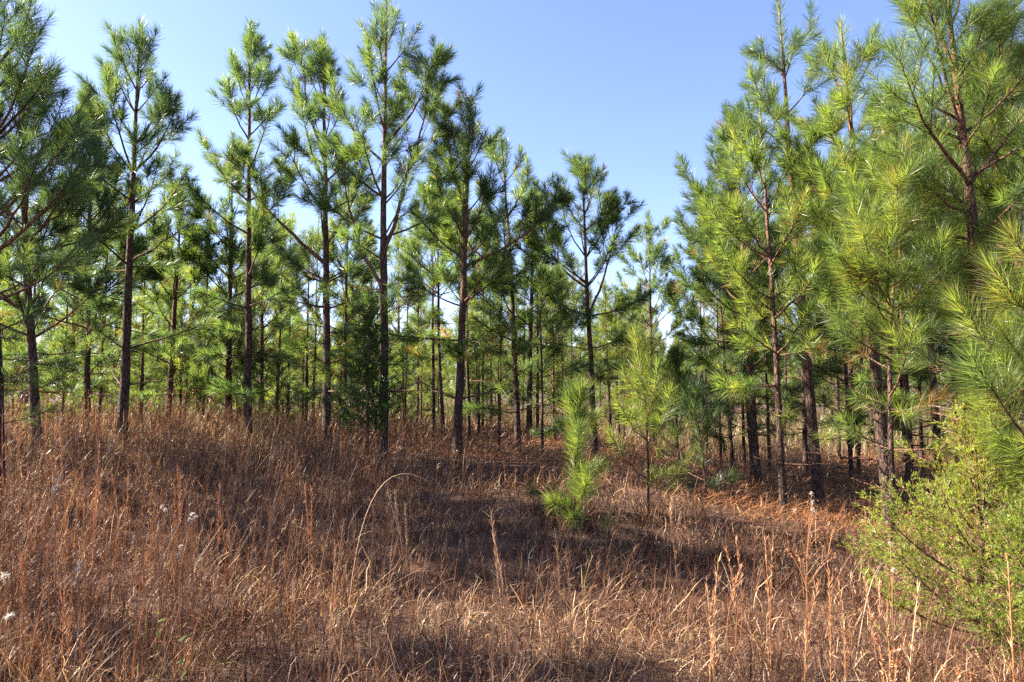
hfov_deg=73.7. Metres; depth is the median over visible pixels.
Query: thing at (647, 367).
pine tree
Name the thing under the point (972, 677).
withered goldenrod
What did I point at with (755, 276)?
pine tree
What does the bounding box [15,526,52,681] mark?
broomsedge stalk
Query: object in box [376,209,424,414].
pine tree
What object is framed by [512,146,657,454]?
pine tree
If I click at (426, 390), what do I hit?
pine tree
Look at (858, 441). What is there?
pine tree
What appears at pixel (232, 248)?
pine tree
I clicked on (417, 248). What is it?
pine tree
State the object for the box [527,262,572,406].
pine tree
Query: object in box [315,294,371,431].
pine tree
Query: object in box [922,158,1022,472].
pine tree
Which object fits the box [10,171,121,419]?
pine tree
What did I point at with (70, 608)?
broomsedge stalk
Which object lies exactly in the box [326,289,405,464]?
cedar tree
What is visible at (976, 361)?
pine tree
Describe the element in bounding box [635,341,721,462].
pine sapling
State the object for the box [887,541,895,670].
dried weed
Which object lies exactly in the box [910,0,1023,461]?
pine tree
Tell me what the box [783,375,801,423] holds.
pine tree
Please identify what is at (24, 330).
pine tree
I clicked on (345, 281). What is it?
pine tree
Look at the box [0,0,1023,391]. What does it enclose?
sky
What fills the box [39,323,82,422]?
pine tree
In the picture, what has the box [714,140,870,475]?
pine tree
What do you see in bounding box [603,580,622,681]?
broomsedge stalk
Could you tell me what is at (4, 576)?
dried weed
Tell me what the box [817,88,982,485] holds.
pine tree
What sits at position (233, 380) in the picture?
pine tree
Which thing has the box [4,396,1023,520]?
undergrowth
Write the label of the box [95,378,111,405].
pine tree
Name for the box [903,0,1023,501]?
pine tree
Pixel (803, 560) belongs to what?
withered goldenrod
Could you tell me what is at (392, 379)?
pine tree
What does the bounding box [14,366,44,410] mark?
pine tree
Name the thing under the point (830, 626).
broomsedge stalk
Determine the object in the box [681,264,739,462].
pine tree
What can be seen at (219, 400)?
pine tree
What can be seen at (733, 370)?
pine tree
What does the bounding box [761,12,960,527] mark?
pine tree
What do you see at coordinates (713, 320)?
pine tree
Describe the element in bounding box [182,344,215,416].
pine tree
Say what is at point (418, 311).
pine tree
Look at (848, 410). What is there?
pine tree
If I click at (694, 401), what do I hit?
pine sapling
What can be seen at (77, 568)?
dried weed
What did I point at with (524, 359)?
pine tree
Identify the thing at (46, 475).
broomsedge stalk
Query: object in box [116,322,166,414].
pine tree
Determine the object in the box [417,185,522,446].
pine tree
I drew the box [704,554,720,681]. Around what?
broomsedge stalk
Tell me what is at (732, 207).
pine tree
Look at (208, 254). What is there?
pine tree
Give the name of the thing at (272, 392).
pine tree
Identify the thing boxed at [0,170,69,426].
pine tree
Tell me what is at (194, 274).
pine tree
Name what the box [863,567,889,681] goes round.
broomsedge stalk
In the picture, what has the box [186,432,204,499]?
withered goldenrod
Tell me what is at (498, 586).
broomsedge stalk
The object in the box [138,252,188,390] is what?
pine tree
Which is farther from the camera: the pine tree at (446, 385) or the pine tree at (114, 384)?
the pine tree at (446, 385)
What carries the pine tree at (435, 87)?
on the ground at (526, 553)
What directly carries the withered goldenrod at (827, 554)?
on the ground at (526, 553)
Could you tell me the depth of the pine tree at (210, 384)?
20.02 m
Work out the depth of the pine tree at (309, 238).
16.25 m
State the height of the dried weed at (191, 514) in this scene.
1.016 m
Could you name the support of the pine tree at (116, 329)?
on the ground at (526, 553)
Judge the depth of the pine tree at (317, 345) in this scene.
22.55 m
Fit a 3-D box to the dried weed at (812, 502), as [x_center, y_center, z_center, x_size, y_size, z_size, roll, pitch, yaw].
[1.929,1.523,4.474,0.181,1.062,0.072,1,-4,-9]
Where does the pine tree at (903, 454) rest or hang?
on the ground at (526, 553)
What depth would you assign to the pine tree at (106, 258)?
16.06 m
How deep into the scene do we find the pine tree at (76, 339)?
31.67 m
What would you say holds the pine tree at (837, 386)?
on the ground at (526, 553)
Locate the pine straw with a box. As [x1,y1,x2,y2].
[108,415,1023,562]
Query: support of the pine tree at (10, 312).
on the ground at (526, 553)
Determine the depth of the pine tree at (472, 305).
19.50 m
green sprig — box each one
[154,604,166,681]
[170,623,186,678]
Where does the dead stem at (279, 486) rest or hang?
on the ground at (526, 553)
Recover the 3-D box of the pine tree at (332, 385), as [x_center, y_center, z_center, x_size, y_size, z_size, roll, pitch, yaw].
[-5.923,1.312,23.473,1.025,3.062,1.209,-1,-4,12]
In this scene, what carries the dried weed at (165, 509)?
on the ground at (526, 553)
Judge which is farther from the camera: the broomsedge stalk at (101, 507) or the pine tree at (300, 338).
the pine tree at (300, 338)
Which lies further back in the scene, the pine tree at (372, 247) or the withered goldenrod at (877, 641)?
the pine tree at (372, 247)
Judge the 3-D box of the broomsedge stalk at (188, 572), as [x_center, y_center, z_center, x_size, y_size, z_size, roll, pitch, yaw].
[-1.940,1.496,4.094,0.099,0.992,0.194,3,-5,-33]
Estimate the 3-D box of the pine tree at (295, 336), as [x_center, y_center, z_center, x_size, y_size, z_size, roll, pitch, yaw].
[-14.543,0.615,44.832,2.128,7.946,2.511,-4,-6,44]
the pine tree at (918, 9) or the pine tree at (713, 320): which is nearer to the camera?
the pine tree at (918, 9)
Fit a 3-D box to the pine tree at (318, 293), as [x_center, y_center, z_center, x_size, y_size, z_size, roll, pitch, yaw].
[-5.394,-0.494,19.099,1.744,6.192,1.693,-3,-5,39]
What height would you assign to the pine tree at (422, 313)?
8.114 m
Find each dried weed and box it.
[0,571,14,681]
[50,478,59,653]
[75,561,83,681]
[108,444,113,525]
[160,504,166,642]
[176,544,183,658]
[188,512,197,669]
[793,491,814,640]
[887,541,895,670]
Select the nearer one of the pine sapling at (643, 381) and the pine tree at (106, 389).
the pine sapling at (643, 381)
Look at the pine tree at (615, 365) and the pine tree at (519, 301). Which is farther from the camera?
the pine tree at (615, 365)
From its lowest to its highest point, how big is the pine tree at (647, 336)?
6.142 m
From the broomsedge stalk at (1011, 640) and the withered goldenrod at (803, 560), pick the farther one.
the withered goldenrod at (803, 560)
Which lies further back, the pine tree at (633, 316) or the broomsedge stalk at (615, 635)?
the pine tree at (633, 316)
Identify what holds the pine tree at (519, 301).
on the ground at (526, 553)
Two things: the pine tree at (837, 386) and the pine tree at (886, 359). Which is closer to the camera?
the pine tree at (837, 386)
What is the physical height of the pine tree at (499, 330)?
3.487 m
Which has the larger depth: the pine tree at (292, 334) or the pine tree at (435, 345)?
the pine tree at (435, 345)
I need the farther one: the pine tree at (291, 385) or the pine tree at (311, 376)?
the pine tree at (291, 385)
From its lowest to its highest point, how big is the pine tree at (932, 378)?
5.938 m
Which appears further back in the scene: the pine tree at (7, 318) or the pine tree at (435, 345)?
the pine tree at (435, 345)
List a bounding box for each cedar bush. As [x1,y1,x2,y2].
[837,392,1023,666]
[941,457,1023,662]
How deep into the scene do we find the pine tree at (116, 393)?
15.01 m
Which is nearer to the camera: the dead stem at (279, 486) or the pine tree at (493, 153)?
the dead stem at (279, 486)
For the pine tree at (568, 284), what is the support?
on the ground at (526, 553)
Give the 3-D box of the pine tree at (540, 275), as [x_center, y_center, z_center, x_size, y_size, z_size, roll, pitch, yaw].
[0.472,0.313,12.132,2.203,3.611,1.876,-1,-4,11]
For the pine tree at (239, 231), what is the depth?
26.10 m
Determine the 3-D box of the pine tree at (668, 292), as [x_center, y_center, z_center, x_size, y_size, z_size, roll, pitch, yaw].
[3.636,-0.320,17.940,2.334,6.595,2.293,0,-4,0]
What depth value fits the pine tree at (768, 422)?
13.31 m
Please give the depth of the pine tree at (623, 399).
20.95 m
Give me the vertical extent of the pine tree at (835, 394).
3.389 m
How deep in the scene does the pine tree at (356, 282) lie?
31.61 m
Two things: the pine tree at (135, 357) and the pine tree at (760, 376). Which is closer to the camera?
the pine tree at (135, 357)
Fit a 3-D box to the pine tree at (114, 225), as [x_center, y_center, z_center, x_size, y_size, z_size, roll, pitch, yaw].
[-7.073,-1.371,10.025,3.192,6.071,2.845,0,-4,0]
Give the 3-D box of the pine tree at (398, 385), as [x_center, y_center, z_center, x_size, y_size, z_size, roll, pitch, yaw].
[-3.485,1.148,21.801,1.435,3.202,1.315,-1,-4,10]
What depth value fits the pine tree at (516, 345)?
44.91 m
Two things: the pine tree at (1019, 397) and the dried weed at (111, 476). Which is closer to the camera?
the dried weed at (111, 476)
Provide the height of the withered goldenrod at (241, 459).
0.937 m
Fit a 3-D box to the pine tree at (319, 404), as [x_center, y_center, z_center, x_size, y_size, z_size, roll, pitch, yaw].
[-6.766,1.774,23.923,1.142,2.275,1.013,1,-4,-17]
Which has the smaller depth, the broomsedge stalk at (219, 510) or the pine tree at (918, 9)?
the broomsedge stalk at (219, 510)
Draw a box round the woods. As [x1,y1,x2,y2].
[3,314,1021,409]
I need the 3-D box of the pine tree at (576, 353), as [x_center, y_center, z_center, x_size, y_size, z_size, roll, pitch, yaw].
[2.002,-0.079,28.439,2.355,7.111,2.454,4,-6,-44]
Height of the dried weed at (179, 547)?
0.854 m
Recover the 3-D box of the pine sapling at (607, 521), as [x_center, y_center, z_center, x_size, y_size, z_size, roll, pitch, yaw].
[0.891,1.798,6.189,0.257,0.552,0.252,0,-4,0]
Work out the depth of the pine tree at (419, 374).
19.68 m
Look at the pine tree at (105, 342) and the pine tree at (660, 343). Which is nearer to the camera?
the pine tree at (105, 342)
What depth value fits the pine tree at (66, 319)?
16.99 m
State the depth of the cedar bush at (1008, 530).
4.21 m
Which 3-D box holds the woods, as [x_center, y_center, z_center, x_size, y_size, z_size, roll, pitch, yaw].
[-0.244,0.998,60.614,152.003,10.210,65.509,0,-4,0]
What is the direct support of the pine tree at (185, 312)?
on the ground at (526, 553)
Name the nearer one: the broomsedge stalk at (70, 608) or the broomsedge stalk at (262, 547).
the broomsedge stalk at (70, 608)
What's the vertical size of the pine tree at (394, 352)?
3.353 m
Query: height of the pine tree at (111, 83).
7.244 m
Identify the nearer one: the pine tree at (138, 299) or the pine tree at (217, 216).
the pine tree at (217, 216)
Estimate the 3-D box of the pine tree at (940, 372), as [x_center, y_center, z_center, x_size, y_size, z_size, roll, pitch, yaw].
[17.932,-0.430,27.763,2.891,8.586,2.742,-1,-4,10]
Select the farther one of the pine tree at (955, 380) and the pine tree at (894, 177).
the pine tree at (955, 380)
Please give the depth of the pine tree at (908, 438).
9.53 m
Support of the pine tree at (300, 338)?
on the ground at (526, 553)
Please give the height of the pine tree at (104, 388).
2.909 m
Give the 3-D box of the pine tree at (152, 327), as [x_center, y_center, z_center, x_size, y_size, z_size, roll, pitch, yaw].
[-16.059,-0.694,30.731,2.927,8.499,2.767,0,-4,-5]
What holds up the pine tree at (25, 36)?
on the ground at (526, 553)
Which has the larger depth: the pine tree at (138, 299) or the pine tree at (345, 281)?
the pine tree at (138, 299)
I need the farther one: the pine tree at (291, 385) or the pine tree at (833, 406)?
the pine tree at (291, 385)
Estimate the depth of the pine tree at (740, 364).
27.39 m
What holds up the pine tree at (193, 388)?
on the ground at (526, 553)
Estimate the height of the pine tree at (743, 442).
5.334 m
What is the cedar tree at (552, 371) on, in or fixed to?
on the ground at (526, 553)
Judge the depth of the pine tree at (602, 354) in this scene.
49.81 m
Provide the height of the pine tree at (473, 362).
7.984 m
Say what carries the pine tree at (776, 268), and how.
on the ground at (526, 553)
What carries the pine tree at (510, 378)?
on the ground at (526, 553)
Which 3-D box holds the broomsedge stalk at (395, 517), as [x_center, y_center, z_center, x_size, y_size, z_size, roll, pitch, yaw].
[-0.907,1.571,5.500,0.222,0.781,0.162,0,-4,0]
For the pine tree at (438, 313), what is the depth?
14.60 m
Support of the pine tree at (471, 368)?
on the ground at (526, 553)
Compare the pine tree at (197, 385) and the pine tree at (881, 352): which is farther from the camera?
the pine tree at (881, 352)
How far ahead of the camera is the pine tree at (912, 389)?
22.74 m
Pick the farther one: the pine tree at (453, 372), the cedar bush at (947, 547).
the pine tree at (453, 372)
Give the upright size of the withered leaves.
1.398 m
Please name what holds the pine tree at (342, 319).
on the ground at (526, 553)
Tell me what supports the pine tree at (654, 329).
on the ground at (526, 553)
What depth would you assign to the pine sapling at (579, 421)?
7.49 m
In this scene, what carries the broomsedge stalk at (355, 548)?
on the ground at (526, 553)
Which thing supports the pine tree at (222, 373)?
on the ground at (526, 553)
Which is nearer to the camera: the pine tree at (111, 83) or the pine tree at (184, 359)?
the pine tree at (111, 83)
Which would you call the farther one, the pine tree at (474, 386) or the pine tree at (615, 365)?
the pine tree at (615, 365)
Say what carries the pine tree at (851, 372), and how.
on the ground at (526, 553)
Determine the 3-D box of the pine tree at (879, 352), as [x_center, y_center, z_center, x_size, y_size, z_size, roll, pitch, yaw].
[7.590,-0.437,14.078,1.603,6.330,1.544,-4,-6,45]
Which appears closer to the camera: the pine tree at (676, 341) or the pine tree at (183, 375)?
the pine tree at (183, 375)
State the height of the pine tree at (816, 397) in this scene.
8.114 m
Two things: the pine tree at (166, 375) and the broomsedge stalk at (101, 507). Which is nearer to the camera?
the broomsedge stalk at (101, 507)
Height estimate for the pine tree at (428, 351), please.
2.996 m
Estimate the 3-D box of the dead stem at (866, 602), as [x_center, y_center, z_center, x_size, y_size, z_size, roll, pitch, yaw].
[2.326,1.747,4.383,0.423,0.612,0.006,2,-5,-28]
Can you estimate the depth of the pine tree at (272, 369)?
15.38 m
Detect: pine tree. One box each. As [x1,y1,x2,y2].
[0,0,118,503]
[0,46,146,446]
[0,88,167,425]
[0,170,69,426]
[0,200,59,418]
[0,236,35,374]
[0,254,21,371]
[1,320,51,419]
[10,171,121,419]
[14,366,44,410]
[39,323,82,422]
[43,208,104,404]
[43,282,96,401]
[44,278,108,393]
[61,16,221,441]
[64,341,98,419]
[67,187,135,400]
[69,288,134,417]
[75,236,159,412]
[91,350,116,405]
[93,302,132,396]
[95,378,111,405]
[96,339,139,416]
[113,205,173,418]
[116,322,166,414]
[117,317,167,412]
[118,180,227,422]
[120,242,180,405]
[131,242,183,415]
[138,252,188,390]
[152,290,212,423]
[154,265,194,398]
[154,323,178,405]
[157,236,216,411]
[162,333,209,412]
[168,192,242,423]
[170,129,285,429]
[175,15,305,442]
[177,363,209,414]
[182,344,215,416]
[186,221,264,426]
[191,342,221,419]
[202,283,224,396]
[208,26,394,452]
[213,364,242,420]
[215,319,264,422]
[216,217,278,395]
[218,190,303,423]
[220,342,257,426]
[222,331,269,416]
[223,232,293,418]
[252,211,310,411]
[253,266,309,405]
[256,351,296,422]
[264,272,311,388]
[266,211,311,425]
[266,329,298,419]
[266,380,274,408]
[275,226,335,425]
[280,328,322,418]
[285,303,304,392]
[285,322,322,411]
[285,359,308,411]
[288,217,343,417]
[293,141,391,426]
[300,0,464,459]
[302,302,322,381]
[308,365,322,412]
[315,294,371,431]
[330,290,359,385]
[331,353,352,408]
[332,314,373,417]
[338,260,375,397]
[341,220,404,403]
[353,282,389,406]
[375,329,407,411]
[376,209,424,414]
[377,79,577,458]
[388,233,431,419]
[388,331,422,415]
[388,360,401,413]
[389,345,418,427]
[391,234,440,422]
[396,173,467,436]
[397,165,481,442]
[406,339,438,421]
[407,282,443,395]
[410,314,436,393]
[412,345,437,415]
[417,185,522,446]
[419,353,439,411]
[422,344,453,418]
[426,300,452,388]
[437,121,567,451]
[439,362,452,409]
[441,275,481,410]
[449,257,498,413]
[451,268,535,449]
[451,271,497,402]
[462,319,497,437]
[464,225,502,431]
[468,256,509,425]
[470,295,504,409]
[473,260,598,452]
[476,338,522,433]
[487,321,509,402]
[491,191,567,439]
[494,292,527,402]
[496,359,521,407]
[501,253,547,418]
[507,251,572,437]
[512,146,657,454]
[525,260,575,407]
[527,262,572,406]
[532,257,582,414]
[535,268,581,431]
[545,358,572,419]
[555,250,593,381]
[555,278,594,402]
[577,290,612,400]
[580,280,637,444]
[581,309,632,426]
[582,321,616,406]
[591,282,646,447]
[602,302,644,438]
[604,291,637,405]
[610,208,690,448]
[620,302,662,425]
[623,276,662,401]
[629,330,657,435]
[630,301,669,429]
[631,334,674,441]
[655,329,668,398]
[664,203,774,470]
[668,336,687,411]
[669,100,822,488]
[674,282,733,453]
[678,265,726,413]
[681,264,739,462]
[694,95,845,515]
[697,243,763,468]
[699,183,805,480]
[703,294,754,422]
[707,193,794,434]
[713,270,788,406]
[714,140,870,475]
[723,0,836,511]
[734,217,788,472]
[753,312,800,412]
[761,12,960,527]
[768,291,801,413]
[768,309,800,409]
[770,144,917,481]
[782,224,832,418]
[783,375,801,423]
[793,147,896,454]
[801,171,921,477]
[805,230,848,462]
[811,118,1013,548]
[811,304,855,414]
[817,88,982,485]
[823,0,1023,556]
[823,364,844,422]
[824,309,884,426]
[828,351,847,453]
[829,173,921,420]
[836,156,961,511]
[842,105,1023,504]
[853,322,897,392]
[854,183,896,466]
[863,347,898,392]
[882,140,937,472]
[892,310,948,434]
[893,58,1018,463]
[893,293,960,465]
[894,295,1008,417]
[895,216,954,473]
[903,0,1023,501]
[909,353,944,426]
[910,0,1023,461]
[911,127,993,474]
[921,373,949,423]
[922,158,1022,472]
[925,342,975,402]
[934,209,1023,494]
[940,313,1021,397]
[943,229,1023,454]
[944,41,1023,421]
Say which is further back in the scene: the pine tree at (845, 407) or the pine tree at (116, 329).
the pine tree at (116, 329)
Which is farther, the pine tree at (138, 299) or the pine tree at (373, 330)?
the pine tree at (373, 330)
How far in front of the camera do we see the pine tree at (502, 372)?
16.70 m
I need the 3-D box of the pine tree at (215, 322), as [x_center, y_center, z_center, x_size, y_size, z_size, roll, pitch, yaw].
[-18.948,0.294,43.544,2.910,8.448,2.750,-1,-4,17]
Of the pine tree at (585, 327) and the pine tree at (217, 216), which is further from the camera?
the pine tree at (585, 327)
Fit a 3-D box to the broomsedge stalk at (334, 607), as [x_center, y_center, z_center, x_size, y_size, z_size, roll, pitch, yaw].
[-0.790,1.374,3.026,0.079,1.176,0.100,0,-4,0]
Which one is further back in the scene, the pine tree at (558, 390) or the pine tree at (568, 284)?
the pine tree at (558, 390)
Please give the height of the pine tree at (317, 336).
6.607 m
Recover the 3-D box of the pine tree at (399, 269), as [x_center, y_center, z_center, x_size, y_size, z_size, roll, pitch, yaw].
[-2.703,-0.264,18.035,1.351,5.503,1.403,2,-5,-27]
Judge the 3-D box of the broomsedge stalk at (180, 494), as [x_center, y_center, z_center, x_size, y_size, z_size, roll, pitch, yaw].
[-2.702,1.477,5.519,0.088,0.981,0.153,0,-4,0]
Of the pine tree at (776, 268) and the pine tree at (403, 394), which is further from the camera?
the pine tree at (403, 394)
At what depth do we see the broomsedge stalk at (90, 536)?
4.49 m
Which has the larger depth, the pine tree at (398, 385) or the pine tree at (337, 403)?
the pine tree at (398, 385)
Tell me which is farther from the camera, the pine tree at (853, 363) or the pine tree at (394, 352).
the pine tree at (394, 352)
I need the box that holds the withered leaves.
[0,419,1023,681]
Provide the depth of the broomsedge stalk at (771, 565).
4.18 m
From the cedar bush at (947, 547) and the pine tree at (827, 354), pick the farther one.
the pine tree at (827, 354)
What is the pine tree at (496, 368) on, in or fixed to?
on the ground at (526, 553)
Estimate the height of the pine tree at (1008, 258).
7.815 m
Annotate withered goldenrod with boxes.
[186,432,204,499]
[227,443,250,509]
[367,455,378,509]
[787,548,836,657]
[815,515,838,639]
[872,636,901,681]
[939,665,975,681]
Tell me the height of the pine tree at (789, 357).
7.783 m
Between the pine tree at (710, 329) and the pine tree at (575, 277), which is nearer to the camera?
the pine tree at (575, 277)
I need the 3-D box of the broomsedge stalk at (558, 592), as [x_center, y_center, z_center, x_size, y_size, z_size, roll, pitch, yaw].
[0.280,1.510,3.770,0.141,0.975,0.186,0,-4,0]
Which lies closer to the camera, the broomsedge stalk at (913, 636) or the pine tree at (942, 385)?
the broomsedge stalk at (913, 636)
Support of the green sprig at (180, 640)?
on the ground at (526, 553)
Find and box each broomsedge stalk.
[0,376,27,636]
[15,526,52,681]
[44,395,63,612]
[52,564,89,681]
[84,441,103,639]
[96,470,130,584]
[133,511,163,673]
[171,466,183,580]
[178,509,200,672]
[214,480,226,627]
[257,502,271,654]
[302,480,313,598]
[327,518,345,681]
[351,505,397,675]
[387,488,410,578]
[488,507,527,681]
[551,528,573,681]
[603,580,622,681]
[667,504,682,679]
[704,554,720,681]
[724,537,742,667]
[763,535,774,672]
[801,564,849,681]
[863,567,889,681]
[904,580,922,681]
[1002,553,1018,681]
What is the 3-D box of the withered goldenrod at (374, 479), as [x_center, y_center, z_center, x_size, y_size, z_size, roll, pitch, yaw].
[-1.518,1.557,7.444,0.134,0.648,0.122,1,-4,-16]
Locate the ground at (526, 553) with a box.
[0,393,1023,681]
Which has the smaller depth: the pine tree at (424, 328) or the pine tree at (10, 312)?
the pine tree at (10, 312)
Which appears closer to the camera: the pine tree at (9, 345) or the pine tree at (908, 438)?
the pine tree at (908, 438)
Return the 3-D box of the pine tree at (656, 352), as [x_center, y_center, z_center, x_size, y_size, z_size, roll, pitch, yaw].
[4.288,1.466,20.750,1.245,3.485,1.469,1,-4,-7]
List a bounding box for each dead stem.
[267,456,298,536]
[347,474,428,624]
[855,562,892,663]
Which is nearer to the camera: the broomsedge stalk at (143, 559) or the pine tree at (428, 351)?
the broomsedge stalk at (143, 559)
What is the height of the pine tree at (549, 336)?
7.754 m
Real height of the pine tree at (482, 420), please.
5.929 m
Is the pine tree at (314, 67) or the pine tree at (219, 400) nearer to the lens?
the pine tree at (314, 67)
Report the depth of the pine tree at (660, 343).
50.44 m
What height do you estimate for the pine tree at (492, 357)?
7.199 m
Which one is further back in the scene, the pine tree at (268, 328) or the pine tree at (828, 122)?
the pine tree at (268, 328)
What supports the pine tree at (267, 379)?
on the ground at (526, 553)
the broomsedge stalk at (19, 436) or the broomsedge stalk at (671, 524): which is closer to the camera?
the broomsedge stalk at (671, 524)
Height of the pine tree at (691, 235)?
6.495 m
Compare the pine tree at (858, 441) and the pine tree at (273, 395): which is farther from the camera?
the pine tree at (273, 395)
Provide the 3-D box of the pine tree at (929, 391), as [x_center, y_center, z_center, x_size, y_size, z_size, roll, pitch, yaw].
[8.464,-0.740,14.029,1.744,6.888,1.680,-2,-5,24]
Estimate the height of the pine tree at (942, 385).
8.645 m
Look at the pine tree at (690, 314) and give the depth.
13.50 m
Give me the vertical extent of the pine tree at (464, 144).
6.257 m
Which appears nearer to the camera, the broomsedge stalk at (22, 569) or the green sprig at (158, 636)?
the green sprig at (158, 636)
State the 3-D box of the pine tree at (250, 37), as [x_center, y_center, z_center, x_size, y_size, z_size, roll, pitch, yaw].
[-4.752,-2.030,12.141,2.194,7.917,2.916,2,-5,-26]
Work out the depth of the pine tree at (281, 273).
17.08 m
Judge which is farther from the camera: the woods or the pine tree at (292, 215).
the woods
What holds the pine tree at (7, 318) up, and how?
on the ground at (526, 553)
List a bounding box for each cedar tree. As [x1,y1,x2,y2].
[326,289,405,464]
[525,307,574,442]
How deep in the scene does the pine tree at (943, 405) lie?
26.82 m
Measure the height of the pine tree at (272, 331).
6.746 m
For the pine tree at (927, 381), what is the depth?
17.55 m
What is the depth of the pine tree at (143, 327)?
17.97 m
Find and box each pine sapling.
[519,373,614,530]
[597,319,701,517]
[599,513,616,557]
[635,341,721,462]
[658,372,744,499]
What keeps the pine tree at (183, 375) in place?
on the ground at (526, 553)
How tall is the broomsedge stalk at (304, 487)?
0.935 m
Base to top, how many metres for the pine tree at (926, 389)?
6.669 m
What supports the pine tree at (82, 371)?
on the ground at (526, 553)
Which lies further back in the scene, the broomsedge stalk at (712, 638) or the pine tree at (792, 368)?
the pine tree at (792, 368)
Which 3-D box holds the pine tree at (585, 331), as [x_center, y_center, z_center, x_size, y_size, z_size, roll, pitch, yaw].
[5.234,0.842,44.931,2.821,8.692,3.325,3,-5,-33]
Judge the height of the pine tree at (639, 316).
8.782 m
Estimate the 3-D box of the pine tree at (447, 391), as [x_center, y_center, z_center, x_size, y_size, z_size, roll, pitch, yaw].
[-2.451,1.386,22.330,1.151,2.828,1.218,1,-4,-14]
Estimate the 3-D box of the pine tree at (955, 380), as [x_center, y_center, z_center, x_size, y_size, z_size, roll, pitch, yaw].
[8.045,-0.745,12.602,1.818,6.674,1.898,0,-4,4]
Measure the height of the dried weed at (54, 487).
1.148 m
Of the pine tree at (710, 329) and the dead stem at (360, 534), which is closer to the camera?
the dead stem at (360, 534)
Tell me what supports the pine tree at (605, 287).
on the ground at (526, 553)
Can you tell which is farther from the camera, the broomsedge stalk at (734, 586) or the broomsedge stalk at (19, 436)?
the broomsedge stalk at (19, 436)
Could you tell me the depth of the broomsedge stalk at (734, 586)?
4.28 m
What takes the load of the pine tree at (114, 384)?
on the ground at (526, 553)
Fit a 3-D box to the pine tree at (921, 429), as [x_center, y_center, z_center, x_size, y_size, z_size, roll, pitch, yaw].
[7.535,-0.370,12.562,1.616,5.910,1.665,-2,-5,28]
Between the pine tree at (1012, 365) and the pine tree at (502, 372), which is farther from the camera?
the pine tree at (502, 372)
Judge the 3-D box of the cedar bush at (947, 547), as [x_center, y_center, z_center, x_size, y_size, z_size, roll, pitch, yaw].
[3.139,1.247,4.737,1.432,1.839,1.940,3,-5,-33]
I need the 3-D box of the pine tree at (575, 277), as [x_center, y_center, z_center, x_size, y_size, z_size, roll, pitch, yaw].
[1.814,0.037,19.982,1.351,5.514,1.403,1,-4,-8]
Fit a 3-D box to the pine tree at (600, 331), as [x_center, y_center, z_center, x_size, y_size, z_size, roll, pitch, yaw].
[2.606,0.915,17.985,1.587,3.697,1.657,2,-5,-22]
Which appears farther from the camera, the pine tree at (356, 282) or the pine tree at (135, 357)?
the pine tree at (356, 282)
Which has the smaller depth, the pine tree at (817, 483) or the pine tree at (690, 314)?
the pine tree at (817, 483)
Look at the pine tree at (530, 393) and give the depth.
14.92 m
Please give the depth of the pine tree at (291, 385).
28.94 m
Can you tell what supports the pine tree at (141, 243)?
on the ground at (526, 553)
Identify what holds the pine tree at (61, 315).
on the ground at (526, 553)
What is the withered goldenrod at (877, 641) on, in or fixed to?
on the ground at (526, 553)
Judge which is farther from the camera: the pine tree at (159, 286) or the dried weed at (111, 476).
the pine tree at (159, 286)
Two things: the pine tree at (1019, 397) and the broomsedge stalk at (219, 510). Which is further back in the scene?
the pine tree at (1019, 397)

